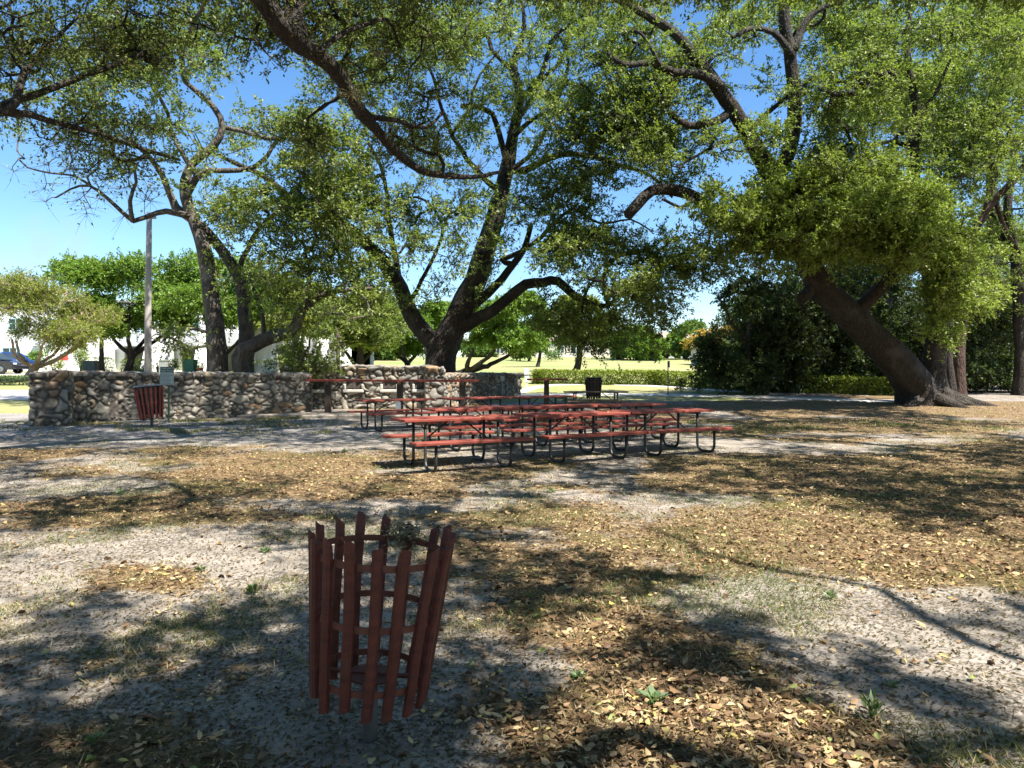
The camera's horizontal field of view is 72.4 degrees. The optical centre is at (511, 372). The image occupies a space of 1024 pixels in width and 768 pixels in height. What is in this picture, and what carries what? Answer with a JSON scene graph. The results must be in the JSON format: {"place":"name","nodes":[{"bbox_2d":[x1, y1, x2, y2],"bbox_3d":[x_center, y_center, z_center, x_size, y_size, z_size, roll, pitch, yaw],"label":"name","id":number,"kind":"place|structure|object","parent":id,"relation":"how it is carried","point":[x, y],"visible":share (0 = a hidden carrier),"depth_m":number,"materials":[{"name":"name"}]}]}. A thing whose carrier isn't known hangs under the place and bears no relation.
{"place":"outdoors","nodes":[
{"label":"outdoors","id":0,"kind":"place"},
{"bbox_2d":[0,373,24,374],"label":"driveway","id":1,"kind":"structure","parent":0,"point":[13,374],"depth_m":51.41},
{"bbox_2d":[0,353,28,373],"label":"parked car","id":2,"kind":"object","parent":1,"relation":"on","point":[8,363],"visible":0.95,"depth_m":52.02,"materials":[{"name":"grey paint"}]},
{"bbox_2d":[0,390,29,399],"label":"road","id":3,"kind":"structure","parent":0,"point":[14,395],"depth_m":33.39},
{"bbox_2d":[237,409,488,418],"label":"patio","id":4,"kind":"structure","parent":0,"point":[335,413],"depth_m":23.33,"materials":[{"name":"concrete"}]},
{"bbox_2d":[0,357,1023,767],"bbox_3d":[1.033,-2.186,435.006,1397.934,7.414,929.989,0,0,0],"label":"ground","id":5,"kind":"structure","parent":0,"point":[338,441],"depth_m":5.11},
{"bbox_2d":[0,375,28,385],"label":"hedge","id":6,"kind":"object","parent":5,"relation":"on","point":[10,382],"visible":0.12,"depth_m":41.44,"materials":[{"name":"green plant"}]},
{"bbox_2d":[0,352,42,370],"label":"parked car","id":7,"kind":"object","parent":5,"relation":"on","point":[9,354],"visible":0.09,"depth_m":59.60,"materials":[{"name":"blue paint"}]},
{"bbox_2d":[25,348,51,361],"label":"shrub","id":8,"kind":"object","parent":5,"relation":"on","point":[32,355],"visible":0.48,"depth_m":61.03,"materials":[{"name":"green plant"}]},
{"bbox_2d":[28,370,75,426],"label":"stone pier","id":9,"kind":"structure","parent":5,"relation":"on","point":[50,399],"depth_m":19.64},
{"bbox_2d":[46,358,65,369],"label":"shrub","id":10,"kind":"object","parent":5,"relation":"on","point":[59,363],"visible":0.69,"depth_m":62.01,"materials":[{"name":"green plant"}]},
{"bbox_2d":[0,266,126,379],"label":"crape myrtle","id":11,"kind":"object","parent":5,"relation":"on","point":[20,291],"visible":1,"depth_m":44.94,"materials":[{"name":"green plant"}]},
{"bbox_2d":[71,345,96,370],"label":"shrub","id":12,"kind":"object","parent":5,"relation":"on","point":[82,353],"visible":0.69,"depth_m":61.62,"materials":[{"name":"green plant"}]},
{"bbox_2d":[82,361,98,370],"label":"utility box","id":13,"kind":"object","parent":5,"relation":"on","point":[90,365],"visible":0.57,"depth_m":57.10,"materials":[{"name":"grey metal"}]},
{"bbox_2d":[82,725,111,749],"bbox_3d":[-1.673,1.468,2.826,0.119,0.053,0.138,0,0,0],"label":"weed","id":14,"kind":"object","parent":5,"relation":"on","point":[91,737],"visible":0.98,"depth_m":2.82,"materials":[{"name":"green plant"}]},
{"bbox_2d":[57,291,142,370],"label":"tree","id":15,"kind":"object","parent":5,"relation":"on","point":[113,332],"visible":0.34,"depth_m":53.00,"materials":[{"name":"green plant"}]},
{"bbox_2d":[92,356,113,370],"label":"hedge","id":16,"kind":"object","parent":5,"relation":"on","point":[106,361],"visible":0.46,"depth_m":62.07,"materials":[{"name":"green plant"}]},
{"bbox_2d":[0,300,238,371],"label":"townhouse","id":17,"kind":"structure","parent":5,"relation":"on","point":[115,352],"depth_m":64.95,"materials":[{"name":"white paint"}]},
{"bbox_2d":[8,318,22,329],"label":"window","id":18,"kind":"structure","parent":17,"relation":"in","point":[10,326],"depth_m":64.98,"materials":[{"name":"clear glass"}]},
{"bbox_2d":[37,246,221,370],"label":"tree","id":19,"kind":"object","parent":5,"relation":"on","point":[108,275],"visible":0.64,"depth_m":52.89,"materials":[{"name":"green plant"}]},
{"bbox_2d":[120,358,153,371],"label":"hedge","id":20,"kind":"object","parent":5,"relation":"on","point":[135,368],"visible":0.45,"depth_m":61.84,"materials":[{"name":"green plant"}]},
{"bbox_2d":[133,384,163,426],"bbox_3d":[-10.015,0.966,19.281,0.770,1.304,0.774,0,0,0],"label":"litter basket","id":21,"kind":"object","parent":5,"relation":"on","point":[149,399],"visible":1,"depth_m":19.03,"materials":[{"name":"wood"}]},
{"bbox_2d":[144,212,155,371],"bbox_3d":[-17.047,-2.950,33.000,0.555,9.189,0.330,0,0,0],"label":"utility pole","id":22,"kind":"object","parent":5,"relation":"on","point":[148,324],"visible":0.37,"depth_m":32.89,"materials":[{"name":"grey wood"}]},
{"bbox_2d":[158,360,168,371],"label":"electric cabinet","id":23,"kind":"object","parent":5,"relation":"on","point":[163,363],"visible":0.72,"depth_m":49.80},
{"bbox_2d":[160,367,173,422],"bbox_3d":[-10.246,0.662,20.800,0.467,1.666,0.054,0,0,0],"label":"rules sign","id":24,"kind":"object","parent":5,"relation":"on","point":[166,375],"visible":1,"depth_m":20.78,"materials":[{"name":"grey"}]},
{"bbox_2d":[165,357,181,370],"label":"shrub","id":25,"kind":"object","parent":5,"relation":"on","point":[174,364],"visible":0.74,"depth_m":59.81,"materials":[{"name":"green plant"}]},
{"bbox_2d":[41,369,313,421],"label":"stone wall","id":26,"kind":"structure","parent":5,"relation":"on","point":[100,396],"depth_m":22.75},
{"bbox_2d":[184,359,197,371],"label":"wheelie bin","id":27,"kind":"object","parent":5,"relation":"on","point":[190,365],"visible":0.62,"depth_m":54.65,"materials":[{"name":"green plastic"}]},
{"bbox_2d":[0,0,443,384],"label":"ficus tree","id":28,"kind":"object","parent":5,"relation":"on","point":[335,203],"visible":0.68,"depth_m":26.66,"materials":[{"name":"green plant"}]},
{"bbox_2d":[153,247,307,353],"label":"tree","id":29,"kind":"object","parent":5,"relation":"on","point":[194,298],"visible":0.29,"depth_m":52.03,"materials":[{"name":"green plant"}]},
{"bbox_2d":[244,582,257,593],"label":"weed","id":30,"kind":"object","parent":5,"relation":"on","point":[251,588],"visible":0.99,"depth_m":4.71,"materials":[{"name":"green plant"}]},
{"bbox_2d":[253,284,341,363],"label":"tree","id":31,"kind":"object","parent":5,"relation":"on","point":[307,319],"visible":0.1,"depth_m":50.94,"materials":[{"name":"green plant"}]},
{"bbox_2d":[254,304,373,372],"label":"townhouse","id":32,"kind":"structure","parent":5,"relation":"on","point":[263,353],"depth_m":57.00,"materials":[{"name":"white paint"}]},
{"bbox_2d":[336,328,339,364],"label":"wooden post","id":33,"kind":"object","parent":5,"relation":"on","point":[338,337],"visible":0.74,"depth_m":44.89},
{"bbox_2d":[282,364,432,408],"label":"barbecue wall","id":34,"kind":"structure","parent":5,"relation":"on","point":[344,394],"depth_m":26.90,"materials":[{"name":"stone"}]},
{"bbox_2d":[303,286,412,363],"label":"tree","id":35,"kind":"object","parent":5,"relation":"on","point":[387,339],"visible":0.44,"depth_m":45.44,"materials":[{"name":"plant"}]},
{"bbox_2d":[341,321,380,364],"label":"tree","id":36,"kind":"object","parent":5,"relation":"on","point":[361,356],"visible":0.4,"depth_m":45.47,"materials":[{"name":"plant"}]},
{"bbox_2d":[0,0,736,197],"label":"live oak","id":37,"kind":"object","parent":5,"relation":"on","point":[287,25],"visible":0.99,"depth_m":15.19,"materials":[{"name":"green plant"}]},
{"bbox_2d":[336,81,367,104],"bbox_3d":[-3.281,-5.780,14.405,0.675,0.462,0.698,0,0,33],"label":"air plant","id":38,"kind":"object","parent":37,"relation":"attached to","point":[352,91],"visible":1,"depth_m":14.37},
{"bbox_2d":[367,40,393,63],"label":"air plant","id":39,"kind":"object","parent":37,"relation":"attached to","point":[377,53],"visible":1,"depth_m":15.58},
{"bbox_2d":[379,111,403,132],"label":"air plant","id":40,"kind":"object","parent":37,"relation":"attached to","point":[392,123],"visible":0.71,"depth_m":16.22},
{"bbox_2d":[461,152,494,174],"bbox_3d":[-0.856,-5.681,18.934,0.994,0.746,0.941,0,0,34],"label":"air plant","id":41,"kind":"object","parent":37,"relation":"attached to","point":[479,166],"visible":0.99,"depth_m":18.90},
{"bbox_2d":[499,148,525,165],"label":"air plant","id":42,"kind":"object","parent":37,"relation":"attached to","point":[510,156],"visible":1,"depth_m":19.38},
{"bbox_2d":[308,511,455,743],"bbox_3d":[-0.529,1.111,2.879,0.594,0.983,0.601,0,0,0],"label":"litter basket","id":43,"kind":"object","parent":5,"relation":"on","point":[326,595],"visible":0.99,"depth_m":2.71,"materials":[{"name":"wood"}]},
{"bbox_2d":[379,506,434,560],"bbox_3d":[-0.464,0.721,3.134,0.261,0.254,0.163,0,0,0],"label":"dry foliage","id":44,"kind":"object","parent":43,"relation":"on","point":[400,524],"visible":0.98,"depth_m":3.12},
{"bbox_2d":[374,348,396,360],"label":"tree","id":45,"kind":"object","parent":5,"relation":"on","point":[383,355],"visible":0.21,"depth_m":108.14,"materials":[{"name":"plant"}]},
{"bbox_2d":[306,379,478,413],"bbox_3d":[-4.136,0.871,24.104,6.016,1.256,0.572,0,0,8],"label":"serving counter","id":46,"kind":"object","parent":5,"relation":"on","point":[328,394],"visible":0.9,"depth_m":23.98,"materials":[{"name":"red wood"}]},
{"bbox_2d":[347,398,442,431],"bbox_3d":[-3.100,1.097,18.498,2.032,0.794,1.660,0,0,-33],"label":"picnic table","id":47,"kind":"object","parent":5,"relation":"on","point":[406,412],"visible":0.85,"depth_m":18.27,"materials":[{"name":"red wood"}]},
{"bbox_2d":[378,313,436,365],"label":"tree","id":48,"kind":"object","parent":5,"relation":"on","point":[414,347],"visible":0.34,"depth_m":65.80,"materials":[{"name":"green plant"}]},
{"bbox_2d":[399,298,450,356],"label":"tree","id":49,"kind":"object","parent":5,"relation":"on","point":[433,316],"visible":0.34,"depth_m":62.80,"materials":[{"name":"green plant"}]},
{"bbox_2d":[423,366,445,406],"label":"stone pier","id":50,"kind":"structure","parent":5,"relation":"on","point":[435,390],"depth_m":26.75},
{"bbox_2d":[219,0,695,372],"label":"live oak","id":51,"kind":"object","parent":5,"relation":"on","point":[568,242],"visible":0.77,"depth_m":28.38,"materials":[{"name":"green plant"}]},
{"bbox_2d":[382,414,533,472],"bbox_3d":[-0.905,1.108,11.291,1.982,0.793,1.660,0,0,-28],"label":"picnic table","id":52,"kind":"object","parent":5,"relation":"on","point":[425,420],"visible":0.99,"depth_m":11.10,"materials":[{"name":"red wood"}]},
{"bbox_2d":[415,405,531,450],"bbox_3d":[-0.826,1.092,14.042,1.891,0.794,1.660,0,0,-30],"label":"picnic table","id":53,"kind":"object","parent":5,"relation":"on","point":[450,410],"visible":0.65,"depth_m":13.83,"materials":[{"name":"red wood"}]},
{"bbox_2d":[438,396,520,425],"bbox_3d":[-1.031,1.096,19.792,2.033,0.795,1.660,0,0,-32],"label":"picnic table","id":54,"kind":"object","parent":5,"relation":"on","point":[491,398],"visible":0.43,"depth_m":19.56,"materials":[{"name":"red wood"}]},
{"bbox_2d":[459,336,500,356],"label":"tree","id":55,"kind":"object","parent":5,"relation":"on","point":[480,351],"visible":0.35,"depth_m":136.97,"materials":[{"name":"plant"}]},
{"bbox_2d":[444,372,523,406],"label":"stone wall","id":56,"kind":"structure","parent":5,"relation":"on","point":[489,384],"depth_m":30.22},
{"bbox_2d":[436,285,552,372],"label":"tree","id":57,"kind":"object","parent":5,"relation":"on","point":[502,331],"visible":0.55,"depth_m":48.96,"materials":[{"name":"green plant"}]},
{"bbox_2d":[0,401,1023,767],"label":"fallen leaves","id":58,"kind":"object","parent":5,"relation":"on","point":[742,757],"visible":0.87,"depth_m":4.60,"materials":[{"name":"brown plant"}]},
{"bbox_2d":[0,411,1023,767],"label":"dry grass","id":59,"kind":"structure","parent":5,"relation":"on","point":[512,611],"depth_m":5.07,"materials":[{"name":"plant"}]},
{"bbox_2d":[0,446,1023,767],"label":"twig debris","id":60,"kind":"object","parent":5,"relation":"on","point":[506,662],"visible":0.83,"depth_m":3.85,"materials":[{"name":"plant"}]},
{"bbox_2d":[0,424,1023,767],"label":"dead straw","id":61,"kind":"object","parent":5,"relation":"on","point":[598,678],"visible":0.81,"depth_m":4.72,"materials":[{"name":"plant"}]},
{"bbox_2d":[510,348,524,360],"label":"tree","id":62,"kind":"object","parent":5,"relation":"on","point":[517,355],"visible":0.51,"depth_m":111.17,"materials":[{"name":"green plant"}]},
{"bbox_2d":[516,307,554,366],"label":"tree","id":63,"kind":"object","parent":5,"relation":"on","point":[538,360],"visible":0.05,"depth_m":77.96,"materials":[{"name":"plant"}]},
{"bbox_2d":[508,395,585,422],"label":"picnic table","id":64,"kind":"object","parent":5,"relation":"on","point":[546,396],"visible":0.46,"depth_m":20.72,"materials":[{"name":"red wood"}]},
{"bbox_2d":[527,378,567,404],"bbox_3d":[1.401,0.799,27.751,1.560,1.122,0.569,0,0,-11],"label":"standing counter","id":65,"kind":"object","parent":5,"relation":"on","point":[546,390],"visible":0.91,"depth_m":27.64,"materials":[{"name":"red wood"}]},
{"bbox_2d":[543,345,562,360],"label":"shrub","id":66,"kind":"object","parent":5,"relation":"on","point":[553,355],"visible":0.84,"depth_m":111.68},
{"bbox_2d":[504,404,608,445],"bbox_3d":[0.861,1.099,14.997,1.891,0.792,1.660,0,0,-29],"label":"picnic table","id":67,"kind":"object","parent":5,"relation":"on","point":[535,408],"visible":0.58,"depth_m":14.89,"materials":[{"name":"red wood"}]},
{"bbox_2d":[531,336,583,356],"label":"house","id":68,"kind":"structure","parent":5,"relation":"on","point":[562,352],"depth_m":145.00,"materials":[{"name":"white"}]},
{"bbox_2d":[502,410,646,462],"bbox_3d":[1.071,1.101,12.351,1.983,0.794,1.660,0,0,-28],"label":"picnic table","id":69,"kind":"object","parent":5,"relation":"on","point":[610,414],"visible":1,"depth_m":12.17,"materials":[{"name":"red wood"}]},
{"bbox_2d":[569,668,586,681],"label":"weed","id":70,"kind":"object","parent":5,"relation":"on","point":[575,673],"visible":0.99,"depth_m":3.44,"materials":[{"name":"green plant"}]},
{"bbox_2d":[552,291,625,369],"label":"tree","id":71,"kind":"object","parent":5,"relation":"on","point":[577,365],"visible":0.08,"depth_m":61.55,"materials":[{"name":"green plant"}]},
{"bbox_2d":[585,377,601,403],"bbox_3d":[3.377,0.816,28.999,0.736,1.246,0.738,0,0,0],"label":"litter basket","id":72,"kind":"object","parent":5,"relation":"on","point":[593,383],"visible":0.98,"depth_m":28.76,"materials":[{"name":"metal"}]},
{"bbox_2d":[562,391,630,410],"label":"picnic table","id":73,"kind":"object","parent":5,"relation":"on","point":[577,401],"visible":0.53,"depth_m":24.68,"materials":[{"name":"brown wood"}]},
{"bbox_2d":[584,345,608,356],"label":"house","id":74,"kind":"structure","parent":5,"relation":"on","point":[588,354],"depth_m":150.00,"materials":[{"name":"white"}]},
{"bbox_2d":[531,368,665,384],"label":"hedge","id":75,"kind":"object","parent":5,"relation":"on","point":[577,379],"visible":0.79,"depth_m":42.02,"materials":[{"name":"green plant"}]},
{"bbox_2d":[595,333,623,358],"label":"tree","id":76,"kind":"object","parent":5,"relation":"on","point":[617,356],"visible":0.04,"depth_m":124.34,"materials":[{"name":"plant"}]},
{"bbox_2d":[574,402,676,441],"bbox_3d":[2.551,1.104,15.953,1.893,0.794,1.660,0,0,-29],"label":"picnic table","id":77,"kind":"object","parent":5,"relation":"on","point":[619,405],"visible":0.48,"depth_m":15.79,"materials":[{"name":"red wood"}]},
{"bbox_2d":[610,324,669,360],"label":"tree","id":78,"kind":"object","parent":5,"relation":"on","point":[635,354],"visible":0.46,"depth_m":115.44,"materials":[{"name":"green plant"}]},
{"bbox_2d":[635,684,668,704],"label":"weed","id":79,"kind":"object","parent":5,"relation":"on","point":[651,690],"visible":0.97,"depth_m":3.23,"materials":[{"name":"green plant"}]},
{"bbox_2d":[595,408,732,455],"bbox_3d":[2.860,1.102,13.310,1.981,0.794,1.660,0,0,-28],"label":"picnic table","id":80,"kind":"object","parent":5,"relation":"on","point":[663,431],"visible":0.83,"depth_m":13.12,"materials":[{"name":"red wood"}]},
{"bbox_2d":[662,330,685,358],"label":"tree","id":81,"kind":"object","parent":5,"relation":"on","point":[670,338],"visible":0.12,"depth_m":131.07,"materials":[{"name":"green plant"}]},
{"bbox_2d":[666,318,707,358],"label":"tree","id":82,"kind":"object","parent":5,"relation":"on","point":[679,351],"visible":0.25,"depth_m":123.06,"materials":[{"name":"plant"}]},
{"bbox_2d":[645,369,741,390],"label":"hedge","id":83,"kind":"object","parent":5,"relation":"on","point":[676,374],"visible":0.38,"depth_m":40.34,"materials":[{"name":"green plant"}]},
{"bbox_2d":[681,323,739,370],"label":"tree","id":84,"kind":"object","parent":5,"relation":"on","point":[703,331],"visible":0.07,"depth_m":57.56,"materials":[{"name":"plant"}]},
{"bbox_2d":[685,254,832,395],"bbox_3d":[12.050,-2.301,34.406,8.312,7.158,4.751,0,0,-39],"label":"understorey tree","id":85,"kind":"object","parent":5,"relation":"on","point":[711,350],"visible":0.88,"depth_m":33.59,"materials":[{"name":"green plant"}]},
{"bbox_2d":[513,0,1023,407],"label":"live oak","id":86,"kind":"object","parent":5,"relation":"on","point":[913,380],"visible":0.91,"depth_m":26.42,"materials":[{"name":"green plant"}]},
{"bbox_2d":[670,253,872,393],"bbox_3d":[13.508,-2.928,35.657,10.924,8.838,6.144,0,0,0],"label":"understorey tree","id":87,"kind":"object","parent":5,"relation":"on","point":[807,315],"visible":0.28,"depth_m":35.27,"materials":[{"name":"green plant"}]},
{"bbox_2d":[740,374,893,395],"bbox_3d":[15.488,0.623,35.609,7.791,1.197,1.468,1,1,27],"label":"hedge","id":88,"kind":"object","parent":5,"relation":"on","point":[887,390],"visible":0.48,"depth_m":34.78,"materials":[{"name":"green plant"}]},
{"bbox_2d":[823,589,837,599],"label":"weed","id":89,"kind":"object","parent":5,"relation":"on","point":[831,594],"visible":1,"depth_m":4.62,"materials":[{"name":"green plant"}]},
{"bbox_2d":[762,266,899,390],"bbox_3d":[16.591,-2.277,36.092,8.361,7.004,5.071,0,0,-34],"label":"understorey tree","id":90,"kind":"object","parent":5,"relation":"on","point":[839,364],"visible":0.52,"depth_m":35.59,"materials":[{"name":"green plant"}]},
{"bbox_2d":[662,143,1022,390],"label":"oak tree","id":91,"kind":"object","parent":5,"relation":"on","point":[910,229],"visible":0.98,"depth_m":24.99,"materials":[{"name":"green plant"}]},
{"bbox_2d":[678,0,1023,23],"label":"live oak","id":92,"kind":"object","parent":5,"relation":"on","point":[1006,3],"visible":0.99,"depth_m":15.50,"materials":[{"name":"green plant"}]},
{"bbox_2d":[720,298,1013,373],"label":"woodland undergrowth","id":93,"kind":"object","parent":5,"relation":"on","point":[728,342],"depth_m":48.29,"materials":[{"name":"green plant"}]},
{"bbox_2d":[857,688,885,720],"bbox_3d":[1.556,1.431,3.017,0.100,0.138,0.108,0,0,0],"label":"weed","id":94,"kind":"object","parent":5,"relation":"on","point":[875,705],"visible":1,"depth_m":3.03,"materials":[{"name":"green plant"}]},
{"bbox_2d":[818,252,926,387],"bbox_3d":[19.624,-3.292,38.029,7.834,9.121,6.155,0,0,0],"label":"understorey tree","id":95,"kind":"object","parent":5,"relation":"on","point":[898,295],"visible":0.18,"depth_m":37.15,"materials":[{"name":"green plant"}]},
{"bbox_2d":[865,263,925,332],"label":"tree","id":96,"kind":"object","parent":5,"relation":"on","point":[882,266],"visible":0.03,"depth_m":52.37,"materials":[{"name":"plant"}]},
{"bbox_2d":[810,52,983,328],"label":"tree","id":97,"kind":"object","parent":5,"relation":"on","point":[893,128],"visible":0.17,"depth_m":46.86,"materials":[{"name":"plant"}]},
{"bbox_2d":[907,254,1013,392],"bbox_3d":[25.120,-2.669,38.114,10.417,8.064,6.973,0,0,-21],"label":"understorey tree","id":98,"kind":"object","parent":5,"relation":"on","point":[980,357],"visible":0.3,"depth_m":35.03,"materials":[{"name":"bright leaves"},{"name":"oak bark"}]},
{"bbox_2d":[902,0,1023,395],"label":"oak tree","id":99,"kind":"object","parent":5,"relation":"on","point":[1018,370],"visible":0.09,"depth_m":33.77,"materials":[{"name":"green plant"}]},
{"bbox_2d":[904,67,1023,395],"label":"oak tree","id":100,"kind":"object","parent":5,"relation":"on","point":[959,362],"visible":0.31,"depth_m":32.83,"materials":[{"name":"green plant"}]},
{"bbox_2d":[920,218,1023,311],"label":"tree","id":101,"kind":"object","parent":5,"relation":"on","point":[1021,241],"visible":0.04,"depth_m":47.36,"materials":[{"name":"plant"}]},
{"bbox_2d":[925,20,1023,360],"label":"tree","id":102,"kind":"object","parent":5,"relation":"on","point":[974,71],"visible":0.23,"depth_m":45.57,"materials":[{"name":"plant"}]},
{"bbox_2d":[967,365,1011,391],"bbox_3d":[24.538,0.339,35.898,3.355,1.797,1.679,0,0,0],"label":"undergrowth shrub","id":103,"kind":"object","parent":5,"relation":"on","point":[1008,386],"visible":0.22,"depth_m":35.76,"materials":[{"name":"green plant"}]},
{"bbox_2d":[990,361,1013,392],"bbox_3d":[25.654,0.259,35.574,2.980,2.004,2.116,0,0,0],"label":"undergrowth shrub","id":104,"kind":"object","parent":5,"relation":"on","point":[1009,378],"visible":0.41,"depth_m":35.22,"materials":[{"name":"green plant"}]},
{"bbox_2d":[0,0,1023,357],"label":"sky","id":105,"kind":"structure","parent":0,"point":[30,234],"materials":[{"name":"blue"}]},
{"bbox_2d":[520,384,784,394],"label":"path","id":106,"kind":"structure","parent":0,"point":[523,390],"depth_m":39.20,"materials":[{"name":"concrete"}]},
{"bbox_2d":[524,368,528,390],"bbox_3d":[0.763,0.386,36.508,0.274,1.216,0.095,0,0,0],"label":"white sign","id":107,"kind":"object","parent":106,"relation":"on","point":[526,371],"visible":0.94,"depth_m":36.48,"materials":[{"name":"metal"}]},
{"bbox_2d":[519,393,893,402],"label":"path","id":108,"kind":"structure","parent":0,"point":[751,396],"depth_m":32.96,"materials":[{"name":"concrete"}]},
{"bbox_2d":[667,361,669,394],"bbox_3d":[7.504,0.332,33.622,0.070,1.769,0.280,0,0,-9],"label":"sign post","id":109,"kind":"object","parent":108,"relation":"on","point":[668,364],"visible":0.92,"depth_m":33.60,"materials":[{"name":"metal"}]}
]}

